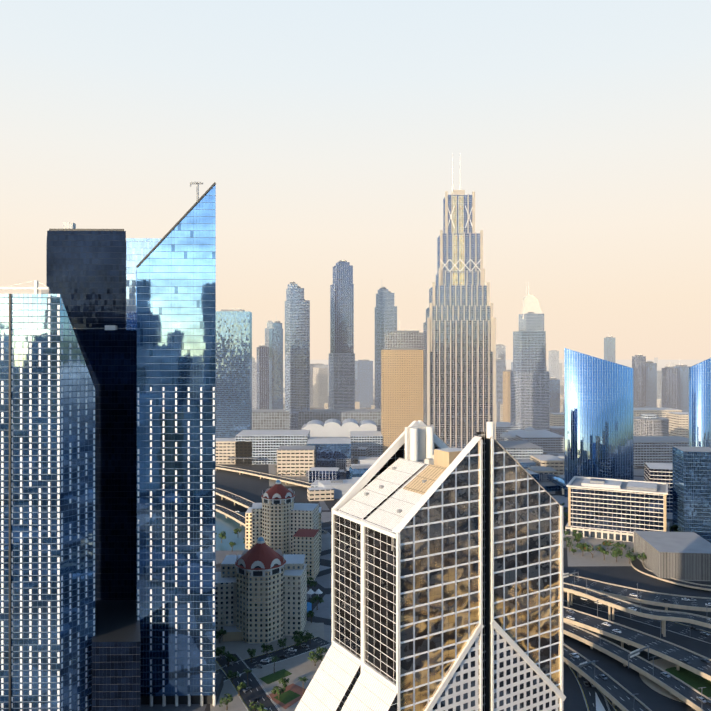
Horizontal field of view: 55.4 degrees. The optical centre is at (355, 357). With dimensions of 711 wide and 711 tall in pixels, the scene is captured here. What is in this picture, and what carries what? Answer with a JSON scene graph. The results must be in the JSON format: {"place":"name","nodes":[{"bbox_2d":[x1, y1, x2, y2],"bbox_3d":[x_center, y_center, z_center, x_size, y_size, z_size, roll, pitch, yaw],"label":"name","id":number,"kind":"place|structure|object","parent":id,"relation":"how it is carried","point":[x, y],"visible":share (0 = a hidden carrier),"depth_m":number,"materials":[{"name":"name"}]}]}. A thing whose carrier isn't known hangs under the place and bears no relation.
{"place":"outdoors","nodes":[
{"label":"outdoors","id":0,"kind":"place"},
{"bbox_2d":[0,182,223,710],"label":"glass skyscrapers","id":1,"kind":"structure","parent":0,"point":[107,469],"depth_m":357.45,"materials":[{"name":"blue glass"}]},
{"bbox_2d":[216,457,326,550],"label":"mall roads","id":2,"kind":"structure","parent":0,"point":[240,487],"depth_m":933.21,"materials":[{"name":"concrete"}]},
{"bbox_2d":[0,0,710,359],"label":"sky","id":3,"kind":"structure","parent":0,"point":[326,132],"materials":[{"name":"white"}]},
{"bbox_2d":[141,360,703,710],"bbox_3d":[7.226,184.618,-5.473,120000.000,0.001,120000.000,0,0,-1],"label":"ground","id":4,"kind":"structure","parent":0,"point":[323,612],"depth_m":634.72,"materials":[{"name":"grey concrete"}]},
{"bbox_2d":[216,480,320,643],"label":"residences","id":5,"kind":"structure","parent":4,"relation":"on","point":[261,590],"depth_m":450.17,"materials":[{"name":"white paint"}]},
{"bbox_2d":[210,589,331,710],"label":"streets","id":6,"kind":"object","parent":4,"relation":"on","point":[293,667],"visible":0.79,"depth_m":399.42,"materials":[{"name":"grey asphalt"}]},
{"bbox_2d":[250,697,259,701],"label":"car","id":7,"kind":"object","parent":6,"relation":"on","point":[254,699],"visible":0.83,"depth_m":363.31,"materials":[{"name":"black metal"}]},
{"bbox_2d":[216,458,678,710],"bbox_3d":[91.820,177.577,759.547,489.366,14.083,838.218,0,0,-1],"label":"trees","id":8,"kind":"object","parent":4,"relation":"on","point":[299,636],"visible":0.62,"depth_m":435.61,"materials":[{"name":"green plant"}]},
{"bbox_2d":[216,154,690,500],"bbox_3d":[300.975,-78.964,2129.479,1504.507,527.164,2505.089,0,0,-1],"label":"city buildings","id":9,"kind":"structure","parent":4,"relation":"on","point":[450,378],"depth_m":1289.79,"materials":[{"name":"grey glass"}]},
{"bbox_2d":[283,358,678,421],"bbox_3d":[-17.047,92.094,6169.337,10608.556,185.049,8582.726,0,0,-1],"label":"city","id":10,"kind":"object","parent":4,"relation":"on","point":[320,388],"visible":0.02,"depth_m":2523.14,"materials":[{"name":"grey glass"}]},
{"bbox_2d":[563,531,710,710],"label":"highways","id":11,"kind":"structure","parent":4,"relation":"on","point":[644,649],"depth_m":438.21,"materials":[{"name":"grey asphalt"}]},
{"bbox_2d":[660,672,670,677],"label":"car","id":12,"kind":"object","parent":11,"relation":"on","point":[665,674],"visible":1,"depth_m":381.32,"materials":[{"name":"silver metal"}]},
{"bbox_2d":[696,697,705,702],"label":"car","id":13,"kind":"object","parent":11,"relation":"on","point":[703,700],"visible":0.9,"depth_m":353.41,"materials":[{"name":"silver metal"}]},
{"bbox_2d":[700,658,710,663],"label":"car","id":14,"kind":"object","parent":11,"relation":"on","point":[705,660],"visible":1,"depth_m":392.18,"materials":[{"name":"grey metal"}]},
{"bbox_2d":[564,348,710,580],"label":"buildings","id":15,"kind":"structure","parent":4,"relation":"on","point":[608,496],"depth_m":708.70,"materials":[{"name":"blue glass"}]},
{"bbox_2d":[295,420,565,710],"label":"gable building","id":16,"kind":"structure","parent":0,"point":[447,578],"depth_m":216.20,"materials":[{"name":"white glass"}]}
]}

